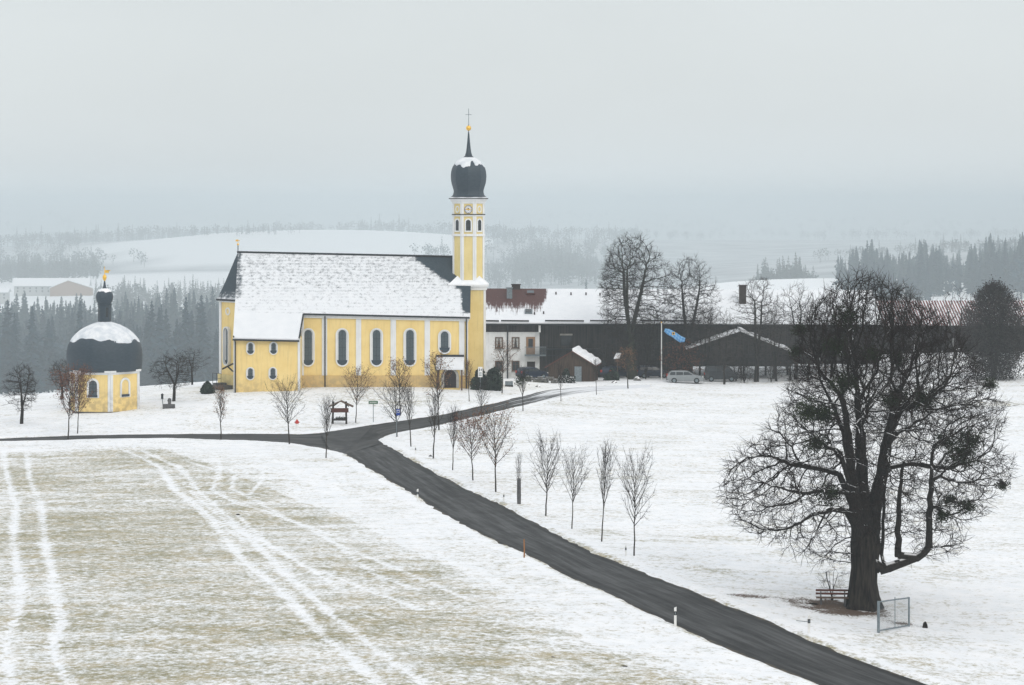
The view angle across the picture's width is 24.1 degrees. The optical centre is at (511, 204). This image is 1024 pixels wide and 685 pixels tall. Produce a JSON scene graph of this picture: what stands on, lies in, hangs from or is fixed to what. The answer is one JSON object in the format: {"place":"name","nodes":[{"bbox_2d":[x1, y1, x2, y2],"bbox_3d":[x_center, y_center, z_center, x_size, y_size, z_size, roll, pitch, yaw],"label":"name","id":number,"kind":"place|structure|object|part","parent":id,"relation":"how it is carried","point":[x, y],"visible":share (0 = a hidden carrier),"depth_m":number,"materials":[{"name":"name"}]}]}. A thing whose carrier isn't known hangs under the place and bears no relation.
{"place":"outdoors","nodes":[
{"label":"outdoors","id":0,"kind":"place"},
{"bbox_2d":[0,425,372,450],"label":"side road","id":1,"kind":"structure","parent":0,"point":[315,440],"depth_m":228.05,"materials":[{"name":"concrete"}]},
{"bbox_2d":[371,385,649,438],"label":"church road","id":2,"kind":"structure","parent":0,"point":[385,429],"depth_m":249.86,"materials":[{"name":"grey asphalt"}]},
{"bbox_2d":[0,207,1023,684],"bbox_3d":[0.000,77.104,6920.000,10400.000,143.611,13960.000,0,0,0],"label":"ground","id":3,"kind":"structure","parent":0,"point":[168,561],"depth_m":164.22,"materials":[{"name":"white snow"}]},
{"bbox_2d":[0,288,11,303],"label":"distant farm","id":4,"kind":"object","parent":3,"relation":"on","point":[4,294],"visible":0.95,"depth_m":2902.50,"materials":[{"name":"white"}]},
{"bbox_2d":[0,362,38,423],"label":"orchard tree","id":5,"kind":"object","parent":3,"relation":"on","point":[25,398],"visible":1,"depth_m":238.29,"materials":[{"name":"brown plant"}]},
{"bbox_2d":[12,278,94,295],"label":"distant farm","id":6,"kind":"object","parent":3,"relation":"on","point":[53,286],"visible":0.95,"depth_m":3024.00,"materials":[{"name":"white"}]},
{"bbox_2d":[48,359,69,398],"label":"orchard tree","id":7,"kind":"object","parent":3,"relation":"on","point":[57,367],"visible":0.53,"depth_m":274.93,"materials":[{"name":"brown plant"}]},
{"bbox_2d":[46,364,91,439],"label":"young tree","id":8,"kind":"object","parent":3,"relation":"on","point":[69,387],"visible":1,"depth_m":226.56,"materials":[{"name":"brown plant"}]},
{"bbox_2d":[61,363,94,433],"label":"young tree","id":9,"kind":"object","parent":3,"relation":"on","point":[79,401],"visible":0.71,"depth_m":229.83,"materials":[{"name":"brown plant"}]},
{"bbox_2d":[66,267,142,413],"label":"round chapel","id":10,"kind":"structure","parent":3,"relation":"on","point":[107,349],"depth_m":244.82,"materials":[{"name":"yellow paint"}]},
{"bbox_2d":[87,378,98,397],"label":"window","id":11,"kind":"structure","parent":10,"relation":"in","point":[94,384],"depth_m":244.38,"materials":[{"name":"grey glass"}]},
{"bbox_2d":[120,377,129,396],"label":"window","id":12,"kind":"structure","parent":10,"relation":"in","point":[125,382],"depth_m":245.40,"materials":[{"name":"white paint"}]},
{"bbox_2d":[0,286,218,394],"bbox_3d":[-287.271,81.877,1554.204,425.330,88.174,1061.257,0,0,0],"label":"spruce forest","id":13,"kind":"object","parent":3,"relation":"on","point":[35,341],"visible":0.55,"depth_m":1090.51,"materials":[{"name":"grey plant"}]},
{"bbox_2d":[0,251,223,314],"bbox_3d":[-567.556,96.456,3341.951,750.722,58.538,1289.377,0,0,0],"label":"hillside wood","id":14,"kind":"object","parent":3,"relation":"on","point":[51,268],"visible":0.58,"depth_m":3374.31,"materials":[{"name":"grey plant"}]},
{"bbox_2d":[163,398,174,408],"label":"stone trough","id":15,"kind":"object","parent":3,"relation":"on","point":[169,405],"visible":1,"depth_m":246.69,"materials":[{"name":"grey stone"}]},
{"bbox_2d":[147,349,198,400],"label":"orchard tree","id":16,"kind":"object","parent":3,"relation":"on","point":[170,377],"visible":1,"depth_m":253.06,"materials":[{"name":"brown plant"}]},
{"bbox_2d":[181,347,209,384],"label":"orchard tree","id":17,"kind":"object","parent":3,"relation":"on","point":[192,366],"visible":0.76,"depth_m":295.91,"materials":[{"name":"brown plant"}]},
{"bbox_2d":[200,380,215,393],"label":"cone shrub","id":18,"kind":"object","parent":3,"relation":"on","point":[207,387],"visible":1,"depth_m":260.56,"materials":[{"name":"green plant"}]},
{"bbox_2d":[213,383,229,439],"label":"young tree","id":19,"kind":"object","parent":3,"relation":"on","point":[221,402],"visible":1,"depth_m":225.48,"materials":[{"name":"brown plant"}]},
{"bbox_2d":[264,374,307,443],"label":"young tree","id":20,"kind":"object","parent":3,"relation":"on","point":[286,411],"visible":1,"depth_m":221.86,"materials":[{"name":"brown plant"}]},
{"bbox_2d":[318,394,335,457],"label":"young tree","id":21,"kind":"object","parent":3,"relation":"on","point":[325,417],"visible":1,"depth_m":206.51,"materials":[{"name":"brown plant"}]},
{"bbox_2d":[328,400,353,423],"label":"information board","id":22,"kind":"object","parent":3,"relation":"on","point":[345,410],"visible":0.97,"depth_m":239.21,"materials":[{"name":"brown wood"}]},
{"bbox_2d":[212,109,488,392],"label":"pilgrimage church","id":23,"kind":"structure","parent":3,"relation":"on","point":[318,319],"depth_m":264.61,"materials":[{"name":"yellow paint"}]},
{"bbox_2d":[321,425,382,453],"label":"road junction","id":24,"kind":"object","parent":3,"relation":"on","point":[346,441],"visible":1,"depth_m":227.63,"materials":[{"name":"grey asphalt"}]},
{"bbox_2d":[341,364,375,422],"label":"young tree","id":25,"kind":"object","parent":3,"relation":"on","point":[357,385],"visible":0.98,"depth_m":240.01,"materials":[{"name":"brown plant"}]},
{"bbox_2d":[369,401,377,421],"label":"direction sign","id":26,"kind":"object","parent":3,"relation":"on","point":[373,402],"visible":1,"depth_m":240.46,"materials":[{"name":"metal"}]},
{"bbox_2d":[371,379,409,436],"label":"young tree","id":27,"kind":"object","parent":3,"relation":"on","point":[393,398],"visible":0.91,"depth_m":229.69,"materials":[{"name":"brown plant"}]},
{"bbox_2d":[396,409,399,436],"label":"blue sign","id":28,"kind":"object","parent":3,"relation":"on","point":[398,412],"visible":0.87,"depth_m":229.49,"materials":[{"name":"metal"}]},
{"bbox_2d":[385,356,413,415],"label":"young tree","id":29,"kind":"object","parent":3,"relation":"on","point":[394,369],"visible":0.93,"depth_m":244.51,"materials":[{"name":"brown plant"}]},
{"bbox_2d":[399,381,416,446],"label":"young tree","id":30,"kind":"object","parent":3,"relation":"on","point":[408,400],"visible":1,"depth_m":219.76,"materials":[{"name":"brown plant"}]},
{"bbox_2d":[425,389,443,458],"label":"young tree","id":31,"kind":"object","parent":3,"relation":"on","point":[435,411],"visible":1,"depth_m":205.38,"materials":[{"name":"brown plant"}]},
{"bbox_2d":[420,350,454,429],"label":"young tree","id":32,"kind":"object","parent":3,"relation":"on","point":[438,371],"visible":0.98,"depth_m":235.64,"materials":[{"name":"brown plant"}]},
{"bbox_2d":[440,401,462,469],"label":"young tree","id":33,"kind":"object","parent":3,"relation":"on","point":[453,431],"visible":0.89,"depth_m":196.11,"materials":[{"name":"brown plant"}]},
{"bbox_2d":[442,407,490,479],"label":"young tree","id":34,"kind":"object","parent":3,"relation":"on","point":[469,428],"visible":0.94,"depth_m":189.67,"materials":[{"name":"brown plant"}]},
{"bbox_2d":[463,359,472,400],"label":"young tree","id":35,"kind":"object","parent":3,"relation":"on","point":[468,361],"visible":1,"depth_m":253.48,"materials":[{"name":"brown plant"}]},
{"bbox_2d":[478,367,482,392],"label":"white sign","id":36,"kind":"object","parent":3,"relation":"on","point":[480,371],"visible":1,"depth_m":260.73,"materials":[{"name":"metal"}]},
{"bbox_2d":[473,374,493,419],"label":"young tree","id":37,"kind":"object","parent":3,"relation":"on","point":[481,393],"visible":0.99,"depth_m":241.09,"materials":[{"name":"grey plant"}]},
{"bbox_2d":[469,367,501,390],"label":"evergreen shrub","id":38,"kind":"object","parent":3,"relation":"on","point":[496,381],"visible":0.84,"depth_m":263.17,"materials":[{"name":"green plant"}]},
{"bbox_2d":[469,400,520,491],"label":"young tree","id":39,"kind":"object","parent":3,"relation":"on","point":[493,438],"visible":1,"depth_m":182.29,"materials":[{"name":"brown plant"}]},
{"bbox_2d":[491,340,520,392],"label":"young tree","id":40,"kind":"object","parent":3,"relation":"on","point":[503,362],"visible":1,"depth_m":261.04,"materials":[{"name":"brown plant"}]},
{"bbox_2d":[505,380,512,386],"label":"utility cabinet","id":41,"kind":"object","parent":3,"relation":"on","point":[508,383],"visible":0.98,"depth_m":268.41,"materials":[{"name":"metal"}]},
{"bbox_2d":[0,210,1023,266],"bbox_3d":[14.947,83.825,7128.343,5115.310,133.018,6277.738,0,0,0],"label":"mountain forest","id":42,"kind":"object","parent":3,"relation":"on","point":[500,230],"visible":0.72,"depth_m":5181.73,"materials":[{"name":"grey plant"}]},
{"bbox_2d":[514,453,522,479],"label":"young tree","id":43,"kind":"object","parent":3,"relation":"on","point":[518,464],"visible":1,"depth_m":175.00,"materials":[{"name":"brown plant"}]},
{"bbox_2d":[517,478,520,503],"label":"trunk guard","id":44,"kind":"object","parent":43,"relation":"attached to","point":[519,491],"visible":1,"depth_m":174.93,"materials":[{"name":"plastic"}]},
{"bbox_2d":[514,365,530,410],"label":"young tree","id":45,"kind":"object","parent":3,"relation":"on","point":[521,381],"visible":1,"depth_m":247.09,"materials":[{"name":"grey plant"}]},
{"bbox_2d":[523,539,524,557],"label":"wooden stake","id":46,"kind":"object","parent":3,"relation":"on","point":[524,548],"visible":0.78,"depth_m":143.31,"materials":[{"name":"orange wood"}]},
{"bbox_2d":[515,367,547,378],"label":"parked car","id":47,"kind":"object","parent":3,"relation":"on","point":[535,372],"visible":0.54,"depth_m":293.88,"materials":[{"name":"blue paint"}]},
{"bbox_2d":[526,425,563,515],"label":"young tree","id":48,"kind":"object","parent":3,"relation":"on","point":[548,470],"visible":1,"depth_m":167.43,"materials":[{"name":"brown plant"}]},
{"bbox_2d":[556,362,563,393],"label":"young tree","id":49,"kind":"object","parent":3,"relation":"on","point":[560,378],"visible":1,"depth_m":257.31,"materials":[{"name":"brown plant"}]},
{"bbox_2d":[485,238,641,288],"bbox_3d":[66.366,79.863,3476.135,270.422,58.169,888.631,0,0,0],"label":"wood","id":50,"kind":"object","parent":3,"relation":"on","point":[560,264],"visible":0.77,"depth_m":3261.51,"materials":[{"name":"grey plant"}]},
{"bbox_2d":[563,368,569,379],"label":"snowy conifer","id":51,"kind":"object","parent":3,"relation":"on","point":[566,372],"visible":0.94,"depth_m":279.79,"materials":[{"name":"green plant"}]},
{"bbox_2d":[558,375,575,382],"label":"snowy hedge","id":52,"kind":"object","parent":3,"relation":"on","point":[571,379],"visible":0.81,"depth_m":278.70,"materials":[{"name":"white snow"}]},
{"bbox_2d":[545,346,601,381],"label":"wooden shed","id":53,"kind":"structure","parent":3,"relation":"on","point":[576,361],"depth_m":284.00,"materials":[{"name":"brown wood"}]},
{"bbox_2d":[574,367,581,381],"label":"door","id":54,"kind":"structure","parent":53,"relation":"in","point":[577,370],"depth_m":283.91,"materials":[{"name":"metal"}]},
{"bbox_2d":[557,440,594,528],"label":"young tree","id":55,"kind":"object","parent":3,"relation":"on","point":[573,479],"visible":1,"depth_m":159.99,"materials":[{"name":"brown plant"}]},
{"bbox_2d":[591,359,600,394],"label":"young tree","id":56,"kind":"object","parent":3,"relation":"on","point":[595,365],"visible":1,"depth_m":265.27,"materials":[{"name":"brown plant"}]},
{"bbox_2d":[591,330,625,366],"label":"bare tree","id":57,"kind":"object","parent":3,"relation":"on","point":[603,347],"visible":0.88,"depth_m":295.81,"materials":[{"name":"brown plant"}]},
{"bbox_2d":[596,435,621,541],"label":"young tree","id":58,"kind":"object","parent":3,"relation":"on","point":[604,464],"visible":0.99,"depth_m":152.65,"materials":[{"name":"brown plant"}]},
{"bbox_2d":[603,367,619,380],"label":"evergreen shrub","id":59,"kind":"object","parent":3,"relation":"on","point":[612,375],"visible":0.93,"depth_m":286.84,"materials":[{"name":"green plant"}]},
{"bbox_2d":[600,366,626,376],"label":"parked car","id":60,"kind":"object","parent":3,"relation":"on","point":[604,369],"visible":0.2,"depth_m":294.43,"materials":[{"name":"black paint"}]},
{"bbox_2d":[614,353,620,371],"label":"bird feeder","id":61,"kind":"object","parent":3,"relation":"on","point":[616,355],"visible":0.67,"depth_m":291.82,"materials":[{"name":"wood"}]},
{"bbox_2d":[613,347,638,387],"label":"young tree","id":62,"kind":"object","parent":3,"relation":"on","point":[626,359],"visible":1,"depth_m":274.24,"materials":[{"name":"brown plant"}]},
{"bbox_2d":[612,443,656,555],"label":"young tree","id":63,"kind":"object","parent":3,"relation":"on","point":[634,494],"visible":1,"depth_m":144.50,"materials":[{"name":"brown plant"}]},
{"bbox_2d":[596,232,678,379],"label":"bare tree","id":64,"kind":"object","parent":3,"relation":"on","point":[631,327],"visible":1,"depth_m":290.38,"materials":[{"name":"brown plant"}]},
{"bbox_2d":[633,341,659,378],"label":"bare bush","id":65,"kind":"object","parent":3,"relation":"on","point":[645,368],"visible":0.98,"depth_m":290.39,"materials":[{"name":"brown plant"}]},
{"bbox_2d":[631,304,670,376],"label":"bare tree","id":66,"kind":"object","parent":3,"relation":"on","point":[643,339],"visible":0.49,"depth_m":297.83,"materials":[{"name":"brown plant"}]},
{"bbox_2d":[637,365,665,377],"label":"parked car","id":67,"kind":"object","parent":3,"relation":"on","point":[657,373],"visible":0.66,"depth_m":294.38,"materials":[{"name":"grey paint"}]},
{"bbox_2d":[661,322,661,379],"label":"flagpole","id":68,"kind":"object","parent":3,"relation":"on","point":[661,350],"visible":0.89,"depth_m":288.36,"materials":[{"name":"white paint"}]},
{"bbox_2d":[664,329,684,342],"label":"flag","id":69,"kind":"object","parent":68,"relation":"attached to","point":[673,334],"visible":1,"depth_m":288.44,"materials":[{"name":"fabric"}]},
{"bbox_2d":[656,345,679,379],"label":"bare bush","id":70,"kind":"object","parent":3,"relation":"on","point":[664,363],"visible":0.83,"depth_m":289.83,"materials":[{"name":"brown plant"}]},
{"bbox_2d":[674,607,676,625],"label":"delineator post","id":71,"kind":"object","parent":3,"relation":"on","point":[675,616],"visible":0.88,"depth_m":121.14,"materials":[{"name":"white plastic"}]},
{"bbox_2d":[659,338,704,374],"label":"russet bush","id":72,"kind":"object","parent":3,"relation":"on","point":[680,358],"visible":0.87,"depth_m":288.34,"materials":[{"name":"brown plant"}]},
{"bbox_2d":[486,284,883,377],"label":"farmhouse barn","id":73,"kind":"structure","parent":3,"relation":"on","point":[542,329],"depth_m":299.15,"materials":[{"name":"white paint"}]},
{"bbox_2d":[666,370,703,382],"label":"parked car","id":74,"kind":"object","parent":3,"relation":"on","point":[674,376],"visible":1,"depth_m":284.19,"materials":[{"name":"silver metal"}]},
{"bbox_2d":[659,253,721,371],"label":"bare tree","id":75,"kind":"object","parent":3,"relation":"on","point":[685,313],"visible":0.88,"depth_m":295.69,"materials":[{"name":"brown plant"}]},
{"bbox_2d":[680,305,731,379],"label":"bare tree","id":76,"kind":"object","parent":3,"relation":"on","point":[705,343],"visible":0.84,"depth_m":290.99,"materials":[{"name":"brown plant"}]},
{"bbox_2d":[694,306,733,340],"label":"bare tree","id":77,"kind":"object","parent":3,"relation":"on","point":[717,323],"visible":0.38,"depth_m":297.73,"materials":[{"name":"grey plant"}]},
{"bbox_2d":[704,366,737,381],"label":"parked car","id":78,"kind":"object","parent":3,"relation":"on","point":[711,373],"visible":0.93,"depth_m":287.82,"materials":[{"name":"paint"}]},
{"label":"side window","id":79,"kind":"part","parent":78,"relation":"part of","materials":[{"name":"grey glass"}]},
{"bbox_2d":[706,325,744,383],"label":"bare tree","id":80,"kind":"object","parent":3,"relation":"on","point":[726,355],"visible":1,"depth_m":283.90,"materials":[{"name":"brown plant"}]},
{"bbox_2d":[716,348,752,380],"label":"bare bush","id":81,"kind":"object","parent":3,"relation":"on","point":[738,364],"visible":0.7,"depth_m":288.96,"materials":[{"name":"brown plant"}]},
{"bbox_2d":[684,326,791,378],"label":"carport","id":82,"kind":"object","parent":3,"relation":"on","point":[732,336],"visible":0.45,"depth_m":293.00,"materials":[{"name":"brown wood"}]},
{"bbox_2d":[726,363,756,382],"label":"bare bush","id":83,"kind":"object","parent":3,"relation":"on","point":[740,367],"visible":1,"depth_m":285.88,"materials":[{"name":"brown plant"}]},
{"bbox_2d":[725,277,783,381],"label":"bare tree","id":84,"kind":"object","parent":3,"relation":"on","point":[757,345],"visible":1,"depth_m":287.70,"materials":[{"name":"brown plant"}]},
{"bbox_2d":[757,360,782,381],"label":"bare bush","id":85,"kind":"object","parent":3,"relation":"on","point":[770,369],"visible":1,"depth_m":286.82,"materials":[{"name":"brown plant"}]},
{"bbox_2d":[757,301,798,380],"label":"bare tree","id":86,"kind":"object","parent":3,"relation":"on","point":[778,350],"visible":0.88,"depth_m":288.71,"materials":[{"name":"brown plant"}]},
{"bbox_2d":[749,252,818,279],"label":"wood","id":87,"kind":"object","parent":3,"relation":"on","point":[794,272],"visible":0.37,"depth_m":2125.14,"materials":[{"name":"grey plant"}]},
{"bbox_2d":[770,352,805,380],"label":"bare bush","id":88,"kind":"object","parent":3,"relation":"on","point":[788,375],"visible":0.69,"depth_m":289.30,"materials":[{"name":"brown plant"}]},
{"bbox_2d":[770,281,817,378],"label":"bare tree","id":89,"kind":"object","parent":3,"relation":"on","point":[792,313],"visible":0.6,"depth_m":291.90,"materials":[{"name":"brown plant"}]},
{"bbox_2d":[796,615,809,632],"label":"delineator post","id":90,"kind":"object","parent":3,"relation":"on","point":[808,621],"visible":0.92,"depth_m":121.57,"materials":[{"name":"white paint"}]},
{"bbox_2d":[780,347,829,380],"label":"bare bush","id":91,"kind":"object","parent":3,"relation":"on","point":[806,365],"visible":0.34,"depth_m":287.95,"materials":[{"name":"brown plant"}]},
{"bbox_2d":[806,293,848,373],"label":"bare tree","id":92,"kind":"object","parent":3,"relation":"on","point":[821,331],"visible":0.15,"depth_m":291.00,"materials":[{"name":"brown plant"}]},
{"bbox_2d":[816,589,848,606],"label":"park bench","id":93,"kind":"object","parent":3,"relation":"on","point":[820,593],"visible":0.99,"depth_m":131.50,"materials":[{"name":"brown wood"}]},
{"bbox_2d":[816,564,849,600],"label":"bare bush","id":94,"kind":"object","parent":3,"relation":"on","point":[833,578],"visible":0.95,"depth_m":132.76,"materials":[{"name":"brown plant"}]},
{"bbox_2d":[715,262,1019,611],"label":"mistletoe tree","id":95,"kind":"object","parent":3,"relation":"on","point":[863,513],"visible":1,"depth_m":130.37,"materials":[{"name":"black plant"}]},
{"bbox_2d":[877,597,909,632],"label":"wire frame","id":96,"kind":"object","parent":3,"relation":"on","point":[878,616],"visible":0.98,"depth_m":124.64,"materials":[{"name":"metal"}]},
{"bbox_2d":[878,279,925,367],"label":"bare tree","id":97,"kind":"object","parent":3,"relation":"on","point":[910,291],"visible":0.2,"depth_m":309.62,"materials":[{"name":"brown plant"}]},
{"bbox_2d":[813,234,1018,259],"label":"wood","id":98,"kind":"object","parent":3,"relation":"on","point":[943,245],"visible":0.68,"depth_m":3444.58,"materials":[{"name":"grey plant"}]},
{"bbox_2d":[830,232,1023,300],"bbox_3d":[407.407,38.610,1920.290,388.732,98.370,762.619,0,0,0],"label":"ridge forest","id":99,"kind":"object","parent":3,"relation":"on","point":[926,274],"visible":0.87,"depth_m":1634.28,"materials":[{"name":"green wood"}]},
{"bbox_2d":[876,301,1023,352],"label":"striped roof barn","id":100,"kind":"structure","parent":3,"relation":"on","point":[955,306],"depth_m":331.85,"materials":[{"name":"brown wood"}]},
{"bbox_2d":[932,284,968,357],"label":"bare tree","id":101,"kind":"object","parent":3,"relation":"on","point":[951,302],"visible":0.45,"depth_m":321.96,"materials":[{"name":"brown plant"}]},
{"bbox_2d":[955,274,1023,380],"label":"bare tree","id":102,"kind":"object","parent":3,"relation":"on","point":[990,300],"visible":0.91,"depth_m":287.45,"materials":[{"name":"black plant"}]},
{"bbox_2d":[978,236,1016,253],"bbox_3d":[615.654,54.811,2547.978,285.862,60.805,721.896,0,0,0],"label":"wood","id":103,"kind":"object","parent":3,"relation":"on","point":[1010,242],"visible":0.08,"depth_m":2869.41,"materials":[{"name":"grey wood"}]},
{"bbox_2d":[0,0,1023,207],"label":"sky","id":104,"kind":"structure","parent":0,"point":[104,103],"materials":[{"name":"grey"}]},
{"bbox_2d":[526,376,557,382],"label":"dry stone wall","id":105,"kind":"structure","parent":0,"point":[540,379],"depth_m":278.49,"materials":[{"name":"grey stone"}]},
{"bbox_2d":[340,443,926,684],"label":"road","id":106,"kind":"structure","parent":0,"point":[765,641],"depth_m":133.01,"materials":[{"name":"grey asphalt"}]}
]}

